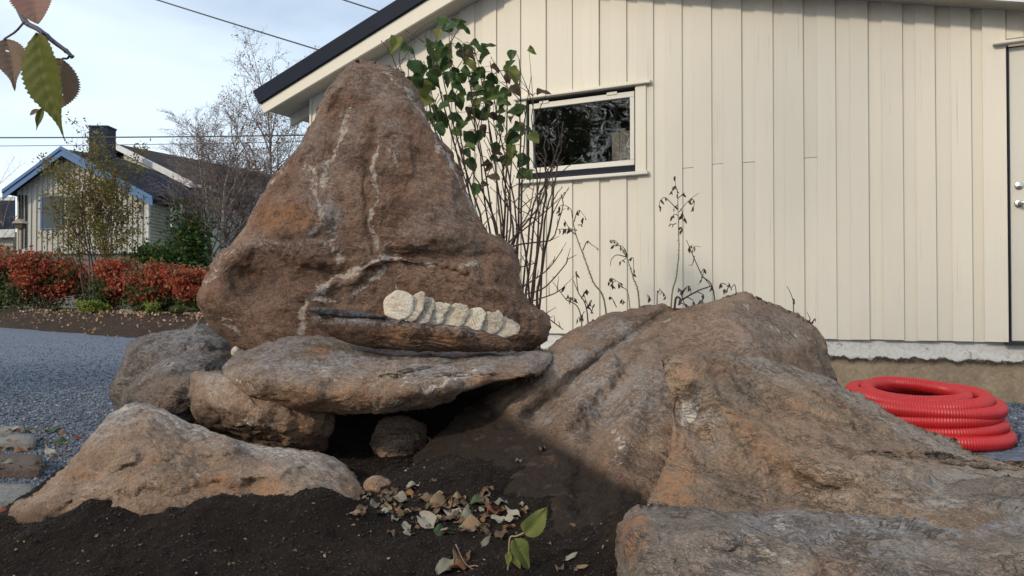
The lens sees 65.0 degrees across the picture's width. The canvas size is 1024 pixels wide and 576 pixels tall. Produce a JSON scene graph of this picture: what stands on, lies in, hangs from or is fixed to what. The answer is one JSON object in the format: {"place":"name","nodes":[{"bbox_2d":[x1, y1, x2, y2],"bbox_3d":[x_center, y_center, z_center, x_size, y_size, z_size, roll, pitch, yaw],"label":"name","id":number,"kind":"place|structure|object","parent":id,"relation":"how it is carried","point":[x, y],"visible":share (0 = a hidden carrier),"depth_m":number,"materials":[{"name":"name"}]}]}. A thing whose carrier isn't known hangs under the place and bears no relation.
{"place":"outdoors","nodes":[
{"label":"outdoors","id":0,"kind":"place"},
{"bbox_2d":[0,0,80,140],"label":"cherry twig","id":1,"kind":"object","parent":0,"point":[48,78],"visible":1,"depth_m":0.80,"materials":[{"name":"green plant"}]},
{"bbox_2d":[0,336,134,485],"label":"gravel","id":2,"kind":"structure","parent":0,"point":[54,464],"depth_m":5.51,"materials":[{"name":"gravel"}]},
{"bbox_2d":[12,446,31,452],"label":"fallen leaf","id":3,"kind":"object","parent":2,"relation":"on","point":[19,449],"visible":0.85,"depth_m":3.94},
{"bbox_2d":[45,444,54,453],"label":"fallen leaf","id":4,"kind":"object","parent":2,"relation":"on","point":[48,450],"visible":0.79,"depth_m":3.93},
{"bbox_2d":[42,426,61,432],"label":"fallen leaf","id":5,"kind":"object","parent":2,"relation":"on","point":[55,428],"visible":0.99,"depth_m":4.56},
{"bbox_2d":[49,437,68,444],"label":"fallen leaf","id":6,"kind":"object","parent":2,"relation":"on","point":[60,439],"visible":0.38,"depth_m":4.20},
{"bbox_2d":[0,307,211,337],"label":"soil bank","id":7,"kind":"structure","parent":0,"point":[125,329],"depth_m":19.15,"materials":[{"name":"soil"}]},
{"bbox_2d":[0,244,16,308],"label":"hedge bush","id":8,"kind":"object","parent":7,"relation":"on","point":[4,270],"visible":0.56,"depth_m":29.85,"materials":[{"name":"red plant"}]},
{"bbox_2d":[0,197,17,306],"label":"house","id":9,"kind":"structure","parent":7,"relation":"on","point":[9,238],"depth_m":40.56,"materials":[{"name":"wood"}]},
{"bbox_2d":[0,154,25,306],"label":"tree","id":10,"kind":"object","parent":7,"relation":"on","point":[3,218],"visible":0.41,"depth_m":40.83,"materials":[{"name":"plant"}]},
{"bbox_2d":[12,218,28,307],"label":"bird house","id":11,"kind":"structure","parent":7,"relation":"on","point":[20,224],"depth_m":29.99,"materials":[{"name":"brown wood"}]},
{"bbox_2d":[0,244,97,309],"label":"hedge bush","id":12,"kind":"object","parent":7,"relation":"on","point":[43,281],"visible":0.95,"depth_m":25.63,"materials":[{"name":"red plant"}]},
{"bbox_2d":[49,305,68,311],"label":"plant","id":13,"kind":"object","parent":7,"relation":"on","point":[55,308],"visible":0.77,"depth_m":22.91,"materials":[{"name":"green plant"}]},
{"bbox_2d":[71,299,112,312],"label":"plant","id":14,"kind":"object","parent":7,"relation":"on","point":[93,306],"visible":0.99,"depth_m":21.10,"materials":[{"name":"green plant"}]},
{"bbox_2d":[31,109,159,310],"bbox_3d":[-12.668,-2.128,24.081,3.523,5.762,3.384,-1,-1,37],"label":"rowan tree","id":15,"kind":"object","parent":7,"relation":"on","point":[98,213],"visible":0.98,"depth_m":24.08,"materials":[{"name":"green plant"}]},
{"bbox_2d":[0,308,208,336],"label":"strewn leaves","id":16,"kind":"object","parent":7,"relation":"on","point":[124,313],"visible":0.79,"depth_m":19.37,"materials":[{"name":"brown plant"}]},
{"bbox_2d":[82,255,141,311],"bbox_3d":[-10.666,-0.065,21.775,1.805,1.700,1.705,0,-1,0],"label":"hedge bush","id":17,"kind":"object","parent":7,"relation":"on","point":[106,291],"visible":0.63,"depth_m":21.39,"materials":[{"name":"red plant"}]},
{"bbox_2d":[117,307,139,312],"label":"rock","id":18,"kind":"object","parent":7,"relation":"on","point":[128,309],"visible":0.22,"depth_m":19.99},
{"bbox_2d":[2,125,269,307],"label":"neighbour house","id":19,"kind":"structure","parent":7,"relation":"on","point":[26,188],"depth_m":34.07,"materials":[{"name":"grey wood"}]},
{"bbox_2d":[40,195,62,228],"bbox_3d":[-19.469,-3.196,33.983,0.940,1.442,0.047,0,-1,0],"label":"window","id":20,"kind":"structure","parent":19,"relation":"in","point":[45,220],"depth_m":33.97,"materials":[{"name":"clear glass"}]},
{"bbox_2d":[64,195,81,218],"bbox_3d":[-18.550,-3.413,33.986,0.728,1.008,0.047,0,-1,0],"label":"window","id":21,"kind":"structure","parent":19,"relation":"in","point":[73,197],"depth_m":33.98,"materials":[{"name":"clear glass"}]},
{"bbox_2d":[113,257,188,312],"bbox_3d":[-8.781,0.141,19.888,2.294,1.813,1.667,0,-1,0],"label":"hedge bush","id":22,"kind":"object","parent":7,"relation":"on","point":[149,287],"visible":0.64,"depth_m":19.57,"materials":[{"name":"red plant"}]},
{"bbox_2d":[120,237,181,308],"bbox_3d":[-11.052,-0.241,24.292,1.893,2.706,1.690,0,-1,0],"label":"green shrub","id":23,"kind":"object","parent":7,"relation":"on","point":[144,253],"visible":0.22,"depth_m":24.12,"materials":[{"name":"green plant"}]},
{"bbox_2d":[143,300,159,313],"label":"plant","id":24,"kind":"object","parent":7,"relation":"on","point":[150,308],"visible":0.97,"depth_m":18.56,"materials":[{"name":"green plant"}]},
{"bbox_2d":[156,264,209,313],"bbox_3d":[-7.294,0.104,18.531,1.481,1.333,1.582,0,-1,0],"label":"hedge bush","id":25,"kind":"object","parent":7,"relation":"on","point":[188,283],"visible":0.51,"depth_m":18.18,"materials":[{"name":"red plant"}]},
{"bbox_2d":[168,305,197,314],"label":"plant","id":26,"kind":"object","parent":7,"relation":"on","point":[179,309],"visible":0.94,"depth_m":17.55,"materials":[{"name":"green plant"}]},
{"bbox_2d":[153,190,218,270],"bbox_3d":[-10.258,-1.029,25.075,2.229,3.946,1.985,0,-1,0],"label":"green shrub","id":27,"kind":"object","parent":7,"relation":"on","point":[187,240],"visible":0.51,"depth_m":24.91,"materials":[{"name":"green plant"}]},
{"bbox_2d":[138,87,288,271],"bbox_3d":[-9.438,-2.861,25.798,5.299,7.190,4.229,0,-1,0],"label":"birch tree","id":28,"kind":"object","parent":7,"relation":"on","point":[224,197],"visible":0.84,"depth_m":25.37,"materials":[{"name":"grey plant"}]},
{"bbox_2d":[179,21,315,235],"bbox_3d":[-8.262,-3.915,26.663,5.233,9.318,4.855,-1,-1,31],"label":"birch tree","id":29,"kind":"object","parent":7,"relation":"on","point":[268,125],"visible":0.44,"depth_m":26.06,"materials":[{"name":"grey plant"}]},
{"bbox_2d":[0,135,303,137],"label":"overhead wire","id":30,"kind":"object","parent":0,"point":[140,136],"visible":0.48,"depth_m":27.07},
{"bbox_2d":[21,141,299,145],"bbox_3d":[-15.571,-5.448,30.090,26.351,0.340,0.024,0,-1,0],"label":"overhead wire","id":31,"kind":"object","parent":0,"point":[117,144],"visible":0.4,"depth_m":30.08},
{"bbox_2d":[0,0,394,231],"label":"sky","id":32,"kind":"structure","parent":0,"point":[133,59],"materials":[{"name":"white"}]},
{"bbox_2d":[343,0,378,11],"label":"overhead wire","id":33,"kind":"object","parent":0,"point":[361,5],"visible":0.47,"depth_m":10.64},
{"bbox_2d":[0,328,1023,470],"bbox_3d":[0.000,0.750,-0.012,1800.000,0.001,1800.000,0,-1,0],"label":"gravel ground","id":34,"kind":"structure","parent":0,"point":[1014,453],"depth_m":9.62,"materials":[{"name":"gravel"}]},
{"bbox_2d":[0,425,24,433],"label":"flagstone","id":35,"kind":"object","parent":34,"relation":"on","point":[4,430],"visible":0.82,"depth_m":4.50,"materials":[{"name":"stone"}]},
{"bbox_2d":[0,483,35,508],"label":"flagstone","id":36,"kind":"object","parent":34,"relation":"on","point":[10,493],"visible":0.47,"depth_m":2.95,"materials":[{"name":"stone"}]},
{"bbox_2d":[0,434,35,451],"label":"flagstone","id":37,"kind":"object","parent":34,"relation":"on","point":[25,441],"visible":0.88,"depth_m":4.02,"materials":[{"name":"stone"}]},
{"bbox_2d":[0,454,42,479],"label":"flagstone","id":38,"kind":"object","parent":34,"relation":"on","point":[24,471],"visible":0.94,"depth_m":3.40,"materials":[{"name":"stone"}]},
{"bbox_2d":[0,458,13,463],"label":"fallen leaf","id":39,"kind":"object","parent":38,"relation":"on","point":[9,461],"visible":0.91,"depth_m":3.49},
{"bbox_2d":[8,402,363,523],"bbox_3d":[-0.861,0.514,2.125,1.031,0.340,0.691,0,-1,19],"label":"long boulder","id":40,"kind":"object","parent":34,"relation":"on","point":[140,459],"visible":0.62,"depth_m":2.03,"materials":[{"name":"stone"}]},
{"bbox_2d":[381,16,578,350],"bbox_3d":[-0.200,-0.535,4.976,1.263,2.474,0.706,0,-1,0],"label":"leafy bush","id":41,"kind":"object","parent":34,"relation":"on","point":[439,60],"visible":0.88,"depth_m":4.91,"materials":[{"name":"green plant"}]},
{"bbox_2d":[0,381,1023,575],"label":"soil bed","id":42,"kind":"object","parent":34,"relation":"on","point":[349,438],"visible":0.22,"depth_m":1.74,"materials":[{"name":"soil"}]},
{"bbox_2d":[109,321,231,409],"bbox_3d":[-1.510,0.382,3.492,0.678,0.470,0.519,0,-1,0],"label":"grey boulder","id":43,"kind":"object","parent":42,"relation":"on","point":[141,354],"visible":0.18,"depth_m":3.46,"materials":[{"name":"stone"}]},
{"bbox_2d":[119,349,231,429],"bbox_3d":[-1.323,0.421,3.082,0.512,0.357,0.467,0,-1,0],"label":"dark boulder","id":44,"kind":"object","parent":42,"relation":"on","point":[163,381],"visible":0.47,"depth_m":2.98,"materials":[{"name":"stone"}]},
{"bbox_2d":[231,346,239,355],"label":"white pebble","id":45,"kind":"object","parent":42,"relation":"on","point":[235,350],"visible":0.74,"depth_m":3.01,"materials":[{"name":"beige stone"}]},
{"bbox_2d":[187,370,334,451],"bbox_3d":[-0.836,0.421,2.620,0.509,0.300,0.346,0,-1,0],"label":"propping stone","id":46,"kind":"object","parent":42,"relation":"on","point":[221,402],"visible":0.77,"depth_m":2.53,"materials":[{"name":"stone"}]},
{"bbox_2d":[222,334,552,415],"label":"cap slab","id":47,"kind":"structure","parent":46,"relation":"on","point":[320,374],"depth_m":2.53,"materials":[{"name":"stone"}]},
{"bbox_2d":[196,59,551,351],"bbox_3d":[-0.570,-0.175,3.293,1.465,1.622,0.554,0,-1,0],"label":"standing stone","id":48,"kind":"object","parent":47,"relation":"on","point":[364,203],"visible":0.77,"depth_m":3.12,"materials":[{"name":"stone"}]},
{"bbox_2d":[311,314,511,351],"bbox_3d":[-0.357,0.157,2.811,0.714,0.137,0.215,0,-1,0],"label":"ledge stone","id":49,"kind":"object","parent":47,"relation":"on","point":[386,333],"visible":0.93,"depth_m":2.76,"materials":[{"name":"stone"}]},
{"bbox_2d":[310,307,386,317],"bbox_3d":[-0.569,0.086,2.807,0.275,0.039,0.106,0,-1,0],"label":"slate sliver","id":50,"kind":"object","parent":49,"relation":"on","point":[336,312],"visible":1,"depth_m":2.77,"materials":[{"name":"stone"}]},
{"bbox_2d":[383,290,413,319],"bbox_3d":[-0.388,0.058,2.741,0.103,0.104,0.044,0,-1,0],"label":"stone disc","id":51,"kind":"object","parent":49,"relation":"on","point":[397,304],"visible":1,"depth_m":2.73,"materials":[{"name":"stone"}]},
{"bbox_2d":[403,291,425,321],"bbox_3d":[-0.336,0.063,2.757,0.091,0.105,0.050,0,-1,-24],"label":"stone disc","id":52,"kind":"object","parent":49,"relation":"on","point":[419,298],"visible":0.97,"depth_m":2.76,"materials":[{"name":"stone"}]},
{"bbox_2d":[414,297,434,323],"bbox_3d":[-0.314,0.077,2.783,0.092,0.095,0.072,0,-1,0],"label":"stone disc","id":53,"kind":"object","parent":49,"relation":"on","point":[427,312],"visible":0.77,"depth_m":2.77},
{"bbox_2d":[428,302,450,324],"bbox_3d":[-0.270,0.087,2.802,0.115,0.084,0.034,0,-1,-7],"label":"stone disc","id":54,"kind":"object","parent":49,"relation":"on","point":[441,309],"visible":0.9,"depth_m":2.80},
{"bbox_2d":[441,303,468,325],"bbox_3d":[-0.206,0.099,2.821,0.116,0.094,0.052,1,-1,-33],"label":"stone disc","id":55,"kind":"object","parent":49,"relation":"on","point":[456,314],"visible":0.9,"depth_m":2.82,"materials":[{"name":"stone"}]},
{"bbox_2d":[461,307,485,329],"bbox_3d":[-0.158,0.114,2.844,0.134,0.092,0.070,0,-1,0],"label":"stone disc","id":56,"kind":"object","parent":49,"relation":"on","point":[475,318],"visible":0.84,"depth_m":2.84,"materials":[{"name":"stone"}]},
{"bbox_2d":[481,310,502,333],"bbox_3d":[-0.093,0.125,2.864,0.126,0.095,0.032,0,-1,-11],"label":"stone disc","id":57,"kind":"object","parent":49,"relation":"on","point":[492,323],"visible":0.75,"depth_m":2.86,"materials":[{"name":"stone"}]},
{"bbox_2d":[494,317,519,337],"bbox_3d":[-0.034,0.141,2.885,0.128,0.078,0.049,0,-1,0],"label":"stone disc","id":58,"kind":"object","parent":49,"relation":"on","point":[509,327],"visible":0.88,"depth_m":2.88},
{"bbox_2d":[356,504,367,509],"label":"fallen leaf","id":59,"kind":"object","parent":42,"relation":"on","point":[359,506],"visible":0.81,"depth_m":1.86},
{"bbox_2d":[363,475,390,492],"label":"stone","id":60,"kind":"object","parent":42,"relation":"on","point":[375,483],"visible":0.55,"depth_m":2.08,"materials":[{"name":"stone"}]},
{"bbox_2d":[370,498,383,506],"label":"fallen leaf","id":61,"kind":"object","parent":42,"relation":"on","point":[373,503],"visible":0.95,"depth_m":1.98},
{"bbox_2d":[369,415,426,457],"bbox_3d":[-0.409,0.562,2.771,0.234,0.239,0.257,0,-1,0],"label":"cave stone","id":62,"kind":"object","parent":42,"relation":"on","point":[399,436],"visible":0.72,"depth_m":2.72,"materials":[{"name":"stone"}]},
{"bbox_2d":[387,491,410,501],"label":"fallen leaf","id":63,"kind":"object","parent":42,"relation":"on","point":[401,496],"visible":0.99,"depth_m":2.01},
{"bbox_2d":[396,508,404,515],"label":"fallen leaf","id":64,"kind":"object","parent":42,"relation":"on","point":[401,513],"visible":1,"depth_m":1.91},
{"bbox_2d":[403,527,414,534],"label":"fallen leaf","id":65,"kind":"object","parent":42,"relation":"on","point":[406,531],"visible":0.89,"depth_m":1.81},
{"bbox_2d":[402,521,410,530],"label":"fallen leaf","id":66,"kind":"object","parent":65,"relation":"on","point":[405,524],"visible":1,"depth_m":1.83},
{"bbox_2d":[405,488,415,496],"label":"fallen leaf","id":67,"kind":"object","parent":42,"relation":"on","point":[409,491],"visible":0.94,"depth_m":2.02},
{"bbox_2d":[406,481,419,488],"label":"fallen leaf","id":68,"kind":"object","parent":42,"relation":"on","point":[410,483],"visible":1,"depth_m":2.05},
{"bbox_2d":[414,492,430,501],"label":"fallen leaf","id":69,"kind":"object","parent":42,"relation":"on","point":[426,496],"visible":0.97,"depth_m":1.99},
{"bbox_2d":[416,510,437,528],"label":"fallen leaf","id":70,"kind":"object","parent":42,"relation":"on","point":[430,518],"visible":0.94,"depth_m":1.88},
{"bbox_2d":[433,504,440,513],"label":"fallen leaf","id":71,"kind":"object","parent":42,"relation":"on","point":[436,510],"visible":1,"depth_m":1.93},
{"bbox_2d":[429,493,453,509],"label":"fallen leaf","id":72,"kind":"object","parent":42,"relation":"on","point":[438,499],"visible":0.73,"depth_m":1.98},
{"bbox_2d":[433,523,454,535],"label":"fallen leaf","id":73,"kind":"object","parent":42,"relation":"on","point":[437,531],"visible":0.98,"depth_m":1.81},
{"bbox_2d":[435,558,453,574],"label":"fallen leaf","id":74,"kind":"object","parent":42,"relation":"on","point":[443,564],"visible":1,"depth_m":1.62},
{"bbox_2d":[450,498,465,506],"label":"fallen leaf","id":75,"kind":"object","parent":42,"relation":"on","point":[457,502],"visible":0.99,"depth_m":1.98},
{"bbox_2d":[449,558,469,569],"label":"fallen leaf","id":76,"kind":"object","parent":42,"relation":"on","point":[458,563],"visible":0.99,"depth_m":1.62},
{"bbox_2d":[453,491,465,501],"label":"fallen leaf","id":77,"kind":"object","parent":42,"relation":"on","point":[456,494],"visible":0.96,"depth_m":2.01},
{"bbox_2d":[452,548,470,561],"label":"fallen leaf","id":78,"kind":"object","parent":42,"relation":"on","point":[455,555],"visible":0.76,"depth_m":1.65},
{"bbox_2d":[455,544,477,569],"bbox_3d":[-0.080,0.550,1.620,0.070,0.068,0.003,0,-1,0],"label":"bare twig","id":79,"kind":"object","parent":42,"relation":"on","point":[463,559],"visible":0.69,"depth_m":1.62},
{"bbox_2d":[457,507,482,519],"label":"fallen leaf","id":80,"kind":"object","parent":42,"relation":"on","point":[466,511],"visible":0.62,"depth_m":1.94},
{"bbox_2d":[440,504,461,516],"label":"fallen leaf","id":81,"kind":"object","parent":80,"relation":"on","point":[450,512],"visible":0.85,"depth_m":1.94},
{"bbox_2d":[458,514,489,531],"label":"fallen leaf","id":82,"kind":"object","parent":42,"relation":"on","point":[470,521],"visible":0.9,"depth_m":1.85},
{"bbox_2d":[470,495,484,506],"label":"fallen leaf","id":83,"kind":"object","parent":42,"relation":"on","point":[474,500],"visible":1,"depth_m":1.99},
{"bbox_2d":[477,497,488,504],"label":"fallen leaf","id":84,"kind":"object","parent":42,"relation":"on","point":[486,501],"visible":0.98,"depth_m":1.99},
{"bbox_2d":[480,535,489,546],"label":"fallen leaf","id":85,"kind":"object","parent":42,"relation":"on","point":[484,541],"visible":1,"depth_m":1.71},
{"bbox_2d":[480,528,494,534],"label":"fallen leaf","id":86,"kind":"object","parent":42,"relation":"on","point":[486,530],"visible":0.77,"depth_m":1.81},
{"bbox_2d":[487,504,501,513],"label":"fallen leaf","id":87,"kind":"object","parent":42,"relation":"on","point":[489,508],"visible":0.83,"depth_m":1.93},
{"bbox_2d":[491,514,504,522],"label":"fallen leaf","id":88,"kind":"object","parent":42,"relation":"on","point":[498,519],"visible":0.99,"depth_m":1.91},
{"bbox_2d":[493,498,507,504],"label":"fallen leaf","id":89,"kind":"object","parent":42,"relation":"on","point":[498,501],"visible":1,"depth_m":1.99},
{"bbox_2d":[495,528,506,539],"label":"fallen leaf","id":90,"kind":"object","parent":42,"relation":"on","point":[499,534],"visible":0.99,"depth_m":1.76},
{"bbox_2d":[500,513,517,522],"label":"fallen leaf","id":91,"kind":"object","parent":42,"relation":"on","point":[509,517],"visible":1,"depth_m":1.90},
{"bbox_2d":[505,505,520,516],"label":"fallen leaf","id":92,"kind":"object","parent":42,"relation":"on","point":[513,512],"visible":0.95,"depth_m":1.93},
{"bbox_2d":[505,507,547,569],"bbox_3d":[0.028,0.504,1.591,0.086,0.136,0.029,0,-1,0],"label":"seedling","id":93,"kind":"object","parent":42,"relation":"on","point":[533,525],"visible":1,"depth_m":1.60,"materials":[{"name":"plant"}]},
{"bbox_2d":[563,551,578,560],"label":"fallen leaf","id":94,"kind":"object","parent":42,"relation":"on","point":[570,556],"visible":1,"depth_m":1.65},
{"bbox_2d":[413,291,837,536],"bbox_3d":[0.484,0.343,2.791,1.058,0.676,1.981,-1,-1,40],"label":"sloping boulder","id":95,"kind":"object","parent":42,"relation":"on","point":[590,408],"visible":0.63,"depth_m":2.56,"materials":[{"name":"stone"}]},
{"bbox_2d":[615,474,1023,575],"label":"front boulder","id":96,"kind":"object","parent":42,"relation":"on","point":[654,539],"visible":0.87,"depth_m":1.43,"materials":[{"name":"stone"}]},
{"bbox_2d":[647,351,1023,529],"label":"flaky boulder","id":97,"kind":"object","parent":42,"relation":"on","point":[758,434],"visible":0.84,"depth_m":2.01,"materials":[{"name":"stone"}]},
{"bbox_2d":[553,282,581,325],"bbox_3d":[0.329,0.384,4.804,0.171,0.846,0.092,0,-1,-22],"label":"rose cane","id":98,"kind":"object","parent":34,"relation":"on","point":[570,300],"visible":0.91,"depth_m":4.80,"materials":[{"name":"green plant"}]},
{"bbox_2d":[556,205,606,313],"bbox_3d":[0.421,0.149,4.896,0.321,1.317,0.080,0,-1,7],"label":"rose cane","id":99,"kind":"object","parent":34,"relation":"on","point":[569,231],"visible":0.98,"depth_m":4.90,"materials":[{"name":"green plant"}]},
{"bbox_2d":[573,271,594,323],"bbox_3d":[0.431,0.351,4.843,0.132,0.912,0.088,0,-1,0],"label":"rose cane","id":100,"kind":"object","parent":34,"relation":"on","point":[586,292],"visible":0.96,"depth_m":4.84,"materials":[{"name":"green plant"}]},
{"bbox_2d":[608,278,629,308],"bbox_3d":[0.670,0.374,5.009,0.141,0.872,0.077,0,-1,12],"label":"rose cane","id":101,"kind":"object","parent":34,"relation":"on","point":[611,285],"visible":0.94,"depth_m":5.00,"materials":[{"name":"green plant"}]},
{"bbox_2d":[610,240,639,306],"bbox_3d":[0.706,0.255,4.998,0.202,1.109,0.072,0,-1,0],"label":"rose cane","id":102,"kind":"object","parent":34,"relation":"on","point":[626,256],"visible":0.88,"depth_m":5.00,"materials":[{"name":"green plant"}]},
{"bbox_2d":[253,0,1023,403],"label":"timber house","id":103,"kind":"structure","parent":34,"relation":"on","point":[849,174],"depth_m":6.59,"materials":[{"name":"beige paint"}]},
{"bbox_2d":[157,0,317,49],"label":"overhead wire","id":104,"kind":"object","parent":103,"relation":"attached to","point":[238,25],"visible":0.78,"depth_m":11.34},
{"bbox_2d":[513,79,651,184],"bbox_3d":[0.659,-1.412,7.463,1.365,0.833,0.215,0,-1,28],"label":"window","id":105,"kind":"structure","parent":103,"relation":"in","point":[606,131],"depth_m":7.39,"materials":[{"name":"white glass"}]},
{"bbox_2d":[992,38,1023,344],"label":"door","id":106,"kind":"structure","parent":103,"relation":"in","point":[1015,54],"depth_m":5.82,"materials":[{"name":"wood"}]},
{"bbox_2d":[646,289,665,303],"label":"rose cane","id":107,"kind":"object","parent":34,"relation":"on","point":[649,299],"visible":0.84,"depth_m":4.95,"materials":[{"name":"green plant"}]},
{"bbox_2d":[659,176,696,306],"bbox_3d":[1.045,0.055,5.005,0.253,1.509,0.088,0,-1,-6],"label":"rose cane","id":108,"kind":"object","parent":34,"relation":"on","point":[682,215],"visible":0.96,"depth_m":5.00,"materials":[{"name":"green plant"}]},
{"bbox_2d":[673,286,711,307],"bbox_3d":[1.079,0.396,4.796,0.239,0.822,0.093,0,-1,0],"label":"rose cane","id":109,"kind":"object","parent":34,"relation":"on","point":[684,298],"visible":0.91,"depth_m":4.80,"materials":[{"name":"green plant"}]},
{"bbox_2d":[686,240,714,299],"bbox_3d":[1.186,0.254,5.059,0.187,1.113,0.074,0,-1,-10],"label":"rose cane","id":110,"kind":"object","parent":34,"relation":"on","point":[704,271],"visible":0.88,"depth_m":5.05,"materials":[{"name":"green plant"}]},
{"bbox_2d":[719,283,736,293],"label":"rose cane","id":111,"kind":"object","parent":34,"relation":"on","point":[721,286],"visible":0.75,"depth_m":4.72,"materials":[{"name":"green plant"}]},
{"bbox_2d":[845,376,1016,451],"bbox_3d":[2.269,0.664,4.358,0.852,0.322,0.815,0,-1,0],"label":"conduit coil","id":112,"kind":"object","parent":34,"relation":"on","point":[972,418],"visible":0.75,"depth_m":4.07,"materials":[{"name":"red plastic"}]},
{"bbox_2d":[1005,402,1023,446],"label":"gravel","id":113,"kind":"structure","parent":0,"point":[1011,416],"depth_m":5.07,"materials":[{"name":"gravel"}]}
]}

